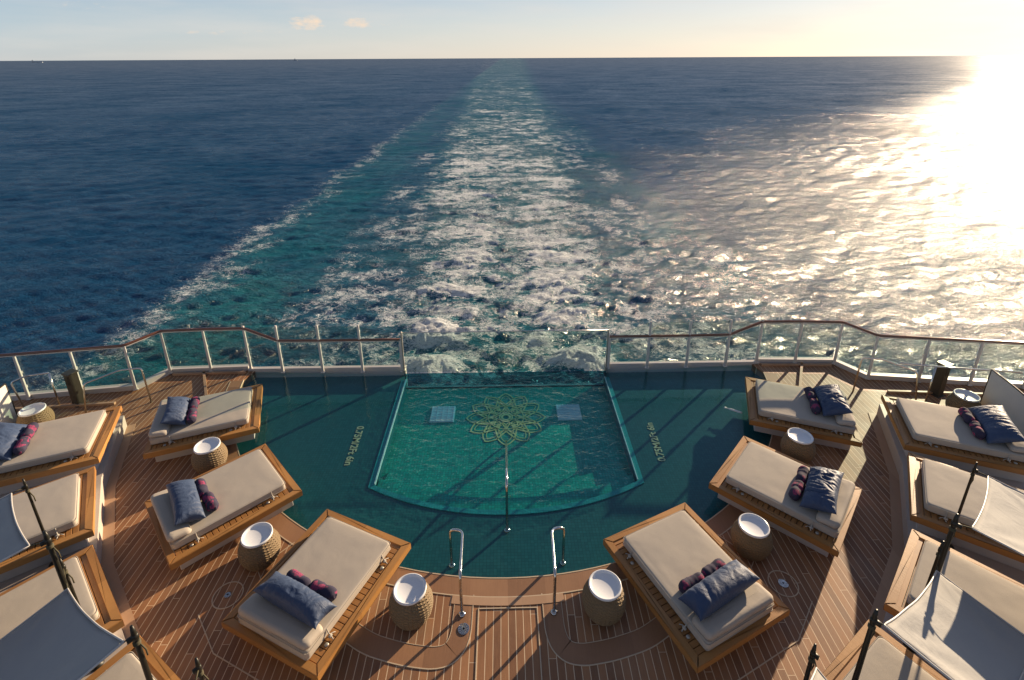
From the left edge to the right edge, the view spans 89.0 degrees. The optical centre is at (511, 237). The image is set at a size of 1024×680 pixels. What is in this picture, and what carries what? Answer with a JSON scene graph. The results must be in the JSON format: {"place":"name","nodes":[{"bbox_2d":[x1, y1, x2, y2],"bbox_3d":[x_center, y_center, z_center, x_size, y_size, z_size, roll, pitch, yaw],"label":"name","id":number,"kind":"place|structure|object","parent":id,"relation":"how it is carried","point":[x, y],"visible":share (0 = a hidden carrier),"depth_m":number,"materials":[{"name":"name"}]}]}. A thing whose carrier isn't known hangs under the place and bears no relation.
{"place":"outdoors","nodes":[
{"label":"outdoors","id":0,"kind":"place"},
{"bbox_2d":[381,386,630,484],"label":"pool floor","id":1,"kind":"structure","parent":0,"point":[548,434],"depth_m":12.41,"materials":[{"name":"tile"}]},
{"bbox_2d":[404,371,605,388],"bbox_3d":[-0.174,3.873,14.145,5.432,0.477,0.040,-1,19,-1],"label":"infinity edge","id":2,"kind":"object","parent":1,"relation":"on","point":[512,379],"visible":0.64,"depth_m":14.12,"materials":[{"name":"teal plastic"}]},
{"bbox_2d":[400,329,608,372],"bbox_3d":[-0.180,3.045,13.950,5.540,1.240,0.100,-1,19,-1],"label":"glass barrier","id":3,"kind":"object","parent":2,"relation":"on","point":[605,366],"visible":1,"depth_m":13.77,"materials":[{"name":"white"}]},
{"bbox_2d":[385,464,627,497],"bbox_3d":[-0.108,5.243,10.742,5.326,0.088,1.365,-1,19,-1],"label":"pool step","id":4,"kind":"object","parent":1,"relation":"on","point":[597,478],"visible":0.49,"depth_m":10.84,"materials":[{"name":"tile"}]},
{"bbox_2d":[378,474,634,509],"bbox_3d":[-0.105,5.262,10.547,5.326,0.178,0.984,-1,19,-1],"label":"pool step","id":5,"kind":"object","parent":4,"relation":"on","point":[499,503],"visible":0.54,"depth_m":10.41,"materials":[{"name":"tile"}]},
{"bbox_2d":[376,381,636,485],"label":"pool wall","id":6,"kind":"structure","parent":1,"relation":"on","point":[611,406],"depth_m":12.23,"materials":[{"name":"tile"}]},
{"bbox_2d":[0,56,1023,392],"bbox_3d":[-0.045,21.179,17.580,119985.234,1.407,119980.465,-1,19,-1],"label":"sea","id":7,"kind":"structure","parent":0,"point":[492,212],"depth_m":93.48,"materials":[{"name":"blue liquid"}]},
{"bbox_2d":[0,0,1023,60],"label":"sky","id":8,"kind":"structure","parent":0,"point":[35,30],"materials":[{"name":"white"}]},
{"bbox_2d":[13,362,1023,679],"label":"deck","id":9,"kind":"structure","parent":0,"point":[507,628],"depth_m":8.16,"materials":[{"name":"brown wood"}]},
{"bbox_2d":[16,402,54,424],"bbox_3d":[-10.889,4.138,11.903,0.671,0.517,0.671,-3,19,-9],"label":"side table","id":10,"kind":"object","parent":9,"relation":"on","point":[39,412],"visible":0.69,"depth_m":11.79,"materials":[{"name":"wicker"}]},
{"bbox_2d":[10,372,60,407],"bbox_3d":[-11.336,3.737,12.386,0.739,0.992,0.253,-12,22,-30],"label":"deck rail","id":11,"kind":"object","parent":9,"relation":"on","point":[19,398],"visible":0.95,"depth_m":12.31,"materials":[{"name":"metal"}]},
{"bbox_2d":[0,415,126,679],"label":"platform","id":12,"kind":"structure","parent":9,"relation":"on","point":[103,471],"depth_m":9.57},
{"bbox_2d":[0,383,17,422],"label":"wind screen","id":13,"kind":"object","parent":12,"relation":"on","point":[8,412],"visible":0.64,"depth_m":11.71,"materials":[{"name":"fabric"}]},
{"bbox_2d":[21,478,62,566],"bbox_3d":[-7.378,4.463,8.146,0.180,1.730,0.180,-1,19,-1],"label":"sail pole","id":14,"kind":"object","parent":12,"relation":"on","point":[27,490],"visible":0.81,"depth_m":8.02,"materials":[{"name":"metal"}]},
{"bbox_2d":[0,488,39,562],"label":"shade sail","id":15,"kind":"object","parent":14,"relation":"attached to","point":[13,541],"visible":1,"depth_m":6.68,"materials":[{"name":"fabric"}]},
{"bbox_2d":[0,466,95,582],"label":"daybed","id":16,"kind":"object","parent":12,"relation":"on","point":[65,506],"visible":0.84,"depth_m":8.66,"materials":[{"name":"beige fabric"}]},
{"bbox_2d":[0,406,122,494],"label":"daybed","id":17,"kind":"object","parent":12,"relation":"on","point":[61,447],"visible":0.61,"depth_m":10.18,"materials":[{"name":"beige fabric"}]},
{"bbox_2d":[0,422,26,460],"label":"pillow","id":18,"kind":"object","parent":17,"relation":"on","point":[10,433],"visible":0.89,"depth_m":10.15,"materials":[{"name":"blue fabric"}]},
{"bbox_2d":[13,436,30,455],"bbox_3d":[-9.511,4.040,10.110,0.203,0.204,0.464,-10,21,-26],"label":"towel roll","id":19,"kind":"object","parent":17,"relation":"on","point":[21,445],"visible":1,"depth_m":10.02,"materials":[{"name":"pink fabric"}]},
{"bbox_2d":[20,422,38,437],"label":"towel roll","id":20,"kind":"object","parent":17,"relation":"on","point":[30,430],"visible":0.84,"depth_m":10.45,"materials":[{"name":"pink fabric"}]},
{"bbox_2d":[0,545,124,638],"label":"daybed","id":21,"kind":"object","parent":12,"relation":"on","point":[21,602],"visible":0.58,"depth_m":7.42,"materials":[{"name":"beige fabric"}]},
{"bbox_2d":[59,558,80,606],"bbox_3d":[-5.775,4.899,6.930,0.180,1.680,0.180,-1,19,-1],"label":"sail pole","id":22,"kind":"object","parent":12,"relation":"on","point":[67,574],"visible":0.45,"depth_m":6.78,"materials":[{"name":"metal"}]},
{"bbox_2d":[39,530,104,671],"bbox_3d":[-5.603,4.641,6.633,0.180,2.360,0.180,-1,19,-1],"label":"sail pole","id":23,"kind":"object","parent":12,"relation":"on","point":[49,544],"visible":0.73,"depth_m":6.38,"materials":[{"name":"metal"}]},
{"bbox_2d":[85,636,180,679],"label":"daybed","id":24,"kind":"object","parent":12,"relation":"on","point":[124,663],"visible":0.87,"depth_m":6.56,"materials":[{"name":"beige fabric"}]},
{"bbox_2d":[126,625,152,679],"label":"sail pole","id":25,"kind":"object","parent":12,"relation":"on","point":[135,640],"visible":1,"depth_m":5.33,"materials":[{"name":"metal"}]},
{"bbox_2d":[0,568,125,679],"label":"shade sail","id":26,"kind":"object","parent":25,"relation":"attached to","point":[63,635],"visible":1,"depth_m":5.65,"materials":[{"name":"fabric"}]},
{"bbox_2d":[192,657,208,679],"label":"sail pole","id":27,"kind":"object","parent":12,"relation":"on","point":[201,674],"visible":0.93,"depth_m":5.61,"materials":[{"name":"metal"}]},
{"bbox_2d":[61,368,88,407],"bbox_3d":[-10.656,3.669,12.698,0.280,0.900,0.280,6,20,18],"label":"bollard light","id":28,"kind":"object","parent":9,"relation":"on","point":[73,383],"visible":0.99,"depth_m":12.62,"materials":[{"name":"brown metal"}]},
{"bbox_2d":[83,367,151,412],"bbox_3d":[-9.521,3.703,12.508,1.317,0.952,0.305,-12,22,-30],"label":"stair rail","id":29,"kind":"object","parent":9,"relation":"on","point":[84,396],"visible":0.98,"depth_m":12.46,"materials":[{"name":"metal"}]},
{"bbox_2d":[10,364,248,400],"bbox_3d":[-12.117,3.938,13.130,10.204,0.135,0.761,-5,20,-13],"label":"deck coaming","id":30,"kind":"object","parent":9,"relation":"on","point":[126,386],"visible":0.62,"depth_m":13.36,"materials":[{"name":"white paint"}]},
{"bbox_2d":[0,325,402,399],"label":"glass railing","id":31,"kind":"object","parent":30,"relation":"on","point":[124,346],"visible":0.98,"depth_m":13.69,"materials":[{"name":"glass"}]},
{"bbox_2d":[143,384,262,461],"bbox_3d":[-6.872,4.079,11.804,2.160,0.665,1.780,-8,20,-21],"label":"daybed","id":32,"kind":"object","parent":9,"relation":"on","point":[229,417],"visible":0.75,"depth_m":11.37,"materials":[{"name":"beige fabric"}]},
{"bbox_2d":[160,396,190,424],"bbox_3d":[-7.394,3.799,11.488,0.480,0.273,1.020,15,10,-28],"label":"pillow","id":33,"kind":"object","parent":32,"relation":"on","point":[176,410],"visible":0.98,"depth_m":11.29,"materials":[{"name":"blue fabric"}]},
{"bbox_2d":[186,408,197,423],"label":"towel roll","id":34,"kind":"object","parent":32,"relation":"on","point":[191,416],"visible":1,"depth_m":11.32,"materials":[{"name":"pink fabric"}]},
{"bbox_2d":[188,396,199,409],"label":"towel roll","id":35,"kind":"object","parent":32,"relation":"on","point":[194,401],"visible":0.81,"depth_m":11.75,"materials":[{"name":"fabric"}]},
{"bbox_2d":[191,437,227,473],"bbox_3d":[-6.258,4.503,10.773,0.671,0.517,0.671,-14,23,-34],"label":"side table","id":36,"kind":"object","parent":9,"relation":"on","point":[209,453],"visible":0.95,"depth_m":10.59,"materials":[{"name":"wicker"}]},
{"bbox_2d":[144,444,302,570],"bbox_3d":[-5.319,4.817,9.634,2.160,0.667,1.780,-18,26,-42],"label":"daybed","id":37,"kind":"object","parent":9,"relation":"on","point":[253,486],"visible":0.84,"depth_m":9.31,"materials":[{"name":"beige fabric"}]},
{"bbox_2d":[166,479,205,525],"bbox_3d":[-5.712,4.596,9.112,0.460,0.282,1.120,5,12,-41],"label":"pillow","id":38,"kind":"object","parent":37,"relation":"on","point":[186,505],"visible":1,"depth_m":8.95,"materials":[{"name":"blue fabric"}]},
{"bbox_2d":[195,478,208,498],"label":"towel roll","id":39,"kind":"object","parent":37,"relation":"on","point":[201,486],"visible":0.77,"depth_m":9.43,"materials":[{"name":"pink fabric"}]},
{"bbox_2d":[202,491,218,511],"bbox_3d":[-5.332,4.667,9.206,0.202,0.200,0.464,-18,26,-41],"label":"towel roll","id":40,"kind":"object","parent":37,"relation":"on","point":[210,501],"visible":1,"depth_m":9.11,"materials":[{"name":"fabric"}]},
{"bbox_2d":[237,522,280,571],"bbox_3d":[-4.250,5.186,8.761,0.670,0.517,0.670,-1,19,-1],"label":"side table","id":41,"kind":"object","parent":9,"relation":"on","point":[259,546],"visible":1,"depth_m":8.59,"materials":[{"name":"wicker"}]},
{"bbox_2d":[221,509,410,679],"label":"daybed","id":42,"kind":"object","parent":9,"relation":"on","point":[355,563],"visible":0.89,"depth_m":7.83,"materials":[{"name":"beige fabric"}]},
{"bbox_2d":[252,571,337,629],"bbox_3d":[-3.103,5.134,7.430,1.240,0.320,0.400,9,13,25],"label":"pillow","id":43,"kind":"object","parent":42,"relation":"on","point":[303,603],"visible":1,"depth_m":7.31,"materials":[{"name":"blue fabric"}]},
{"bbox_2d":[286,569,310,586],"bbox_3d":[-3.198,5.140,7.800,0.464,0.201,0.200,10,21,27],"label":"towel roll","id":44,"kind":"object","parent":42,"relation":"on","point":[297,575],"visible":0.49,"depth_m":7.77,"materials":[{"name":"fabric"}]},
{"bbox_2d":[309,579,336,601],"bbox_3d":[-2.775,5.190,7.652,0.464,0.200,0.204,7,20,21],"label":"towel roll","id":45,"kind":"object","parent":42,"relation":"on","point":[324,590],"visible":0.73,"depth_m":7.59,"materials":[{"name":"fabric"}]},
{"bbox_2d":[389,573,432,630],"bbox_3d":[-1.522,5.475,7.854,0.671,0.517,0.671,-10,21,-26],"label":"side table","id":46,"kind":"object","parent":9,"relation":"on","point":[410,602],"visible":1,"depth_m":7.67,"materials":[{"name":"wicker"}]},
{"bbox_2d":[248,360,758,377],"bbox_3d":[-0.179,3.792,14.376,13.960,0.670,0.120,-1,19,-1],"label":"pool coaming","id":47,"kind":"object","parent":9,"relation":"attached to","point":[628,366],"visible":0.45,"depth_m":14.25,"materials":[{"name":"white paint"}]},
{"bbox_2d":[237,370,770,576],"bbox_3d":[-0.124,4.735,11.422,13.894,0.010,6.120,-1,19,-1],"label":"pool shelf","id":48,"kind":"object","parent":9,"relation":"attached to","point":[321,438],"visible":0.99,"depth_m":11.12,"materials":[{"name":"tile"}]},
{"bbox_2d":[449,528,465,617],"bbox_3d":[-0.827,5.283,8.306,0.253,1.009,1.121,-5,20,-14],"label":"pool handrail","id":49,"kind":"object","parent":48,"relation":"on","point":[462,613],"visible":1,"depth_m":8.08,"materials":[{"name":"metal"}]},
{"bbox_2d":[368,377,643,514],"bbox_3d":[-0.134,4.540,11.973,5.600,0.020,4.432,-1,19,-1],"label":"coping band","id":50,"kind":"object","parent":48,"relation":"on","point":[638,482],"visible":0.98,"depth_m":10.34,"materials":[{"name":"tile"}]},
{"bbox_2d":[374,376,637,484],"bbox_3d":[-0.141,4.399,12.343,5.380,0.045,3.640,-1,19,-1],"label":"edge strip","id":51,"kind":"object","parent":48,"relation":"on","point":[398,407],"visible":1,"depth_m":11.98,"materials":[{"name":"metal"}]},
{"bbox_2d":[504,440,509,532],"bbox_3d":[-0.114,4.633,10.671,0.120,1.502,2.686,-1,19,-1],"label":"basin handrail","id":52,"kind":"object","parent":48,"relation":"on","point":[506,529],"visible":0.99,"depth_m":9.46,"materials":[{"name":"metal"}]},
{"bbox_2d":[550,526,565,615],"bbox_3d":[0.685,5.267,8.329,0.253,1.009,1.121,4,19,13],"label":"pool handrail","id":53,"kind":"object","parent":48,"relation":"on","point":[553,612],"visible":1,"depth_m":8.07,"materials":[{"name":"metal"}]},
{"bbox_2d":[582,569,625,625],"bbox_3d":[1.397,5.445,7.898,0.671,0.517,0.671,-7,20,-18],"label":"side table","id":54,"kind":"object","parent":9,"relation":"on","point":[603,598],"visible":1,"depth_m":7.72,"materials":[{"name":"wicker"}]},
{"bbox_2d":[603,502,789,673],"bbox_3d":[2.793,5.279,8.170,1.780,0.666,2.160,-9,21,-24],"label":"daybed","id":55,"kind":"object","parent":9,"relation":"on","point":[658,558],"visible":0.89,"depth_m":7.90,"materials":[{"name":"beige fabric"}]},
{"bbox_2d":[678,572,704,593],"bbox_3d":[2.674,5.134,7.729,0.464,0.201,0.199,-9,21,-23],"label":"towel roll","id":56,"kind":"object","parent":55,"relation":"on","point":[686,583],"visible":0.76,"depth_m":7.67,"materials":[{"name":"fabric"}]},
{"bbox_2d":[701,558,725,577],"bbox_3d":[3.070,5.062,7.933,0.464,0.201,0.203,-11,22,-29],"label":"towel roll","id":57,"kind":"object","parent":55,"relation":"on","point":[712,567],"visible":0.63,"depth_m":7.89,"materials":[{"name":"fabric"}]},
{"bbox_2d":[677,559,760,621],"bbox_3d":[2.999,5.057,7.528,1.260,0.337,0.420,-11,14,-28],"label":"pillow","id":58,"kind":"object","parent":55,"relation":"on","point":[712,593],"visible":1,"depth_m":7.39,"materials":[{"name":"blue fabric"}]},
{"bbox_2d":[730,513,772,561],"bbox_3d":[4.089,5.098,8.887,0.670,0.517,0.670,14,23,35],"label":"side table","id":59,"kind":"object","parent":9,"relation":"on","point":[751,537],"visible":1,"depth_m":8.71,"materials":[{"name":"wicker"}]},
{"bbox_2d":[708,436,861,556],"bbox_3d":[5.123,4.708,9.793,2.160,0.666,1.780,16,25,40],"label":"daybed","id":60,"kind":"object","parent":9,"relation":"on","point":[754,477],"visible":0.75,"depth_m":9.47,"materials":[{"name":"beige fabric"}]},
{"bbox_2d":[788,480,804,500],"bbox_3d":[5.127,4.553,9.382,0.200,0.205,0.464,16,25,39],"label":"towel roll","id":61,"kind":"object","parent":60,"relation":"on","point":[796,490],"visible":1,"depth_m":9.29,"materials":[{"name":"fabric"}]},
{"bbox_2d":[795,465,808,484],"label":"towel roll","id":62,"kind":"object","parent":60,"relation":"on","point":[802,473],"visible":0.77,"depth_m":9.64,"materials":[{"name":"fabric"}]},
{"bbox_2d":[799,467,843,514],"bbox_3d":[5.523,4.458,9.280,0.560,0.321,1.160,-6,12,39],"label":"pillow","id":63,"kind":"object","parent":60,"relation":"on","point":[821,490],"visible":1,"depth_m":9.09,"materials":[{"name":"blue fabric"}]},
{"bbox_2d":[780,428,815,463],"bbox_3d":[6.020,4.375,10.959,0.671,0.517,0.671,-14,23,-34],"label":"side table","id":64,"kind":"object","parent":9,"relation":"on","point":[798,444],"visible":0.91,"depth_m":10.78,"materials":[{"name":"wicker"}]},
{"bbox_2d":[745,377,862,450],"bbox_3d":[6.594,3.938,12.009,2.160,0.665,1.780,6,20,19],"label":"daybed","id":65,"kind":"object","parent":9,"relation":"on","point":[777,409],"visible":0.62,"depth_m":11.56,"materials":[{"name":"beige fabric"}]},
{"bbox_2d":[804,387,816,399],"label":"towel roll","id":66,"kind":"object","parent":65,"relation":"on","point":[809,392],"visible":0.84,"depth_m":11.99,"materials":[{"name":"fabric"}]},
{"bbox_2d":[809,398,820,414],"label":"towel roll","id":67,"kind":"object","parent":65,"relation":"on","point":[815,408],"visible":1,"depth_m":11.52,"materials":[{"name":"fabric"}]},
{"bbox_2d":[812,384,852,415],"bbox_3d":[7.153,3.631,11.683,0.580,0.312,1.050,-15,13,21],"label":"pillow","id":68,"kind":"object","parent":65,"relation":"on","point":[831,399],"visible":1,"depth_m":11.50,"materials":[{"name":"blue fabric"}]},
{"bbox_2d":[852,357,917,399],"bbox_3d":[9.212,3.507,12.793,1.317,0.953,0.306,10,22,28],"label":"stair rail","id":69,"kind":"object","parent":9,"relation":"on","point":[857,374],"visible":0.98,"depth_m":12.78,"materials":[{"name":"metal"}]},
{"bbox_2d":[758,356,1022,387],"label":"deck coaming","id":70,"kind":"object","parent":9,"relation":"on","point":[903,377],"visible":0.76,"depth_m":13.62,"materials":[{"name":"white paint"}]},
{"bbox_2d":[607,319,1023,388],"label":"glass railing","id":71,"kind":"object","parent":70,"relation":"on","point":[842,323],"visible":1,"depth_m":13.85,"materials":[{"name":"glass"}]},
{"bbox_2d":[930,360,953,397],"bbox_3d":[10.593,3.495,12.879,0.280,0.900,0.280,-7,20,-20],"label":"bollard light","id":72,"kind":"object","parent":9,"relation":"on","point":[939,382],"visible":0.86,"depth_m":12.82,"materials":[{"name":"brown metal"}]},
{"bbox_2d":[877,404,1023,679],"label":"platform","id":73,"kind":"structure","parent":9,"relation":"on","point":[899,457],"depth_m":9.54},
{"bbox_2d":[803,643,819,679],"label":"sail pole","id":74,"kind":"object","parent":73,"relation":"on","point":[810,667],"visible":0.92,"depth_m":5.74,"materials":[{"name":"metal"}]},
{"bbox_2d":[810,656,826,679],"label":"shade sail","id":75,"kind":"object","parent":74,"relation":"attached to","point":[817,674],"visible":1,"depth_m":5.50,"materials":[{"name":"fabric"}]},
{"bbox_2d":[852,609,881,679],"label":"sail pole","id":76,"kind":"object","parent":73,"relation":"on","point":[873,622],"visible":1,"depth_m":5.47,"materials":[{"name":"metal"}]},
{"bbox_2d":[822,619,946,679],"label":"daybed","id":77,"kind":"object","parent":73,"relation":"on","point":[888,657],"visible":0.89,"depth_m":6.55,"materials":[{"name":"beige fabric"}]},
{"bbox_2d":[903,513,962,652],"bbox_3d":[5.495,4.525,6.802,0.180,2.360,0.180,-1,19,-1],"label":"sail pole","id":78,"kind":"object","parent":73,"relation":"on","point":[954,525],"visible":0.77,"depth_m":6.55,"materials":[{"name":"metal"}]},
{"bbox_2d":[882,551,1023,679],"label":"shade sail","id":79,"kind":"object","parent":78,"relation":"attached to","point":[946,627],"visible":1,"depth_m":5.71,"materials":[{"name":"fabric"}]},
{"bbox_2d":[925,541,944,586],"bbox_3d":[5.663,4.780,7.104,0.180,1.680,0.180,-1,19,-1],"label":"sail pole","id":80,"kind":"object","parent":73,"relation":"on","point":[940,547],"visible":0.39,"depth_m":6.94,"materials":[{"name":"metal"}]},
{"bbox_2d":[881,394,1023,482],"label":"daybed","id":81,"kind":"object","parent":73,"relation":"on","point":[943,434],"visible":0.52,"depth_m":10.35,"materials":[{"name":"beige fabric"}]},
{"bbox_2d":[958,407,975,423],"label":"towel roll","id":82,"kind":"object","parent":81,"relation":"on","point":[966,415],"visible":0.88,"depth_m":10.74,"materials":[{"name":"fabric"}]},
{"bbox_2d":[969,421,985,439],"bbox_3d":[9.286,3.845,10.394,0.200,0.205,0.464,9,21,25],"label":"towel roll","id":83,"kind":"object","parent":81,"relation":"on","point":[977,430],"visible":1,"depth_m":10.30,"materials":[{"name":"purple fabric"}]},
{"bbox_2d":[967,405,1023,443],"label":"pillow","id":84,"kind":"object","parent":81,"relation":"on","point":[996,423],"visible":0.94,"depth_m":10.26,"materials":[{"name":"blue fabric"}]},
{"bbox_2d":[883,529,1023,633],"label":"daybed","id":85,"kind":"object","parent":73,"relation":"on","point":[999,594],"visible":0.53,"depth_m":7.54,"materials":[{"name":"beige fabric"}]},
{"bbox_2d":[941,462,978,548],"bbox_3d":[7.219,4.310,8.368,0.180,1.730,0.180,-1,19,-1],"label":"sail pole","id":86,"kind":"object","parent":73,"relation":"on","point":[972,474],"visible":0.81,"depth_m":8.24,"materials":[{"name":"metal"}]},
{"bbox_2d":[963,471,1023,555],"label":"shade sail","id":87,"kind":"object","parent":86,"relation":"attached to","point":[1000,518],"visible":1,"depth_m":6.99,"materials":[{"name":"fabric"}]},
{"bbox_2d":[907,453,1023,570],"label":"daybed","id":88,"kind":"object","parent":73,"relation":"on","point":[936,490],"visible":0.71,"depth_m":8.85,"materials":[{"name":"beige fabric"}]},
{"bbox_2d":[900,363,1022,401],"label":"deck rail","id":89,"kind":"object","parent":9,"relation":"on","point":[932,378],"visible":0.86,"depth_m":12.45,"materials":[{"name":"metal"}]},
{"bbox_2d":[945,389,981,407],"bbox_3d":[10.607,3.913,12.230,0.670,0.517,0.670,-12,22,-30],"label":"side table","id":90,"kind":"object","parent":9,"relation":"on","point":[957,398],"visible":0.71,"depth_m":12.14,"materials":[{"name":"wicker"}]},
{"bbox_2d":[980,369,1023,436],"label":"wind screen","id":91,"kind":"object","parent":9,"relation":"on","point":[999,389],"visible":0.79,"depth_m":11.62,"materials":[{"name":"fabric"}]},
{"bbox_2d":[724,407,741,413],"bbox_3d":[5.308,4.150,12.512,0.415,0.052,0.052,11,22,29],"label":"pool thermometer","id":92,"kind":"object","parent":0,"point":[734,410],"visible":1,"depth_m":12.48,"materials":[{"name":"plastic"}]}
]}

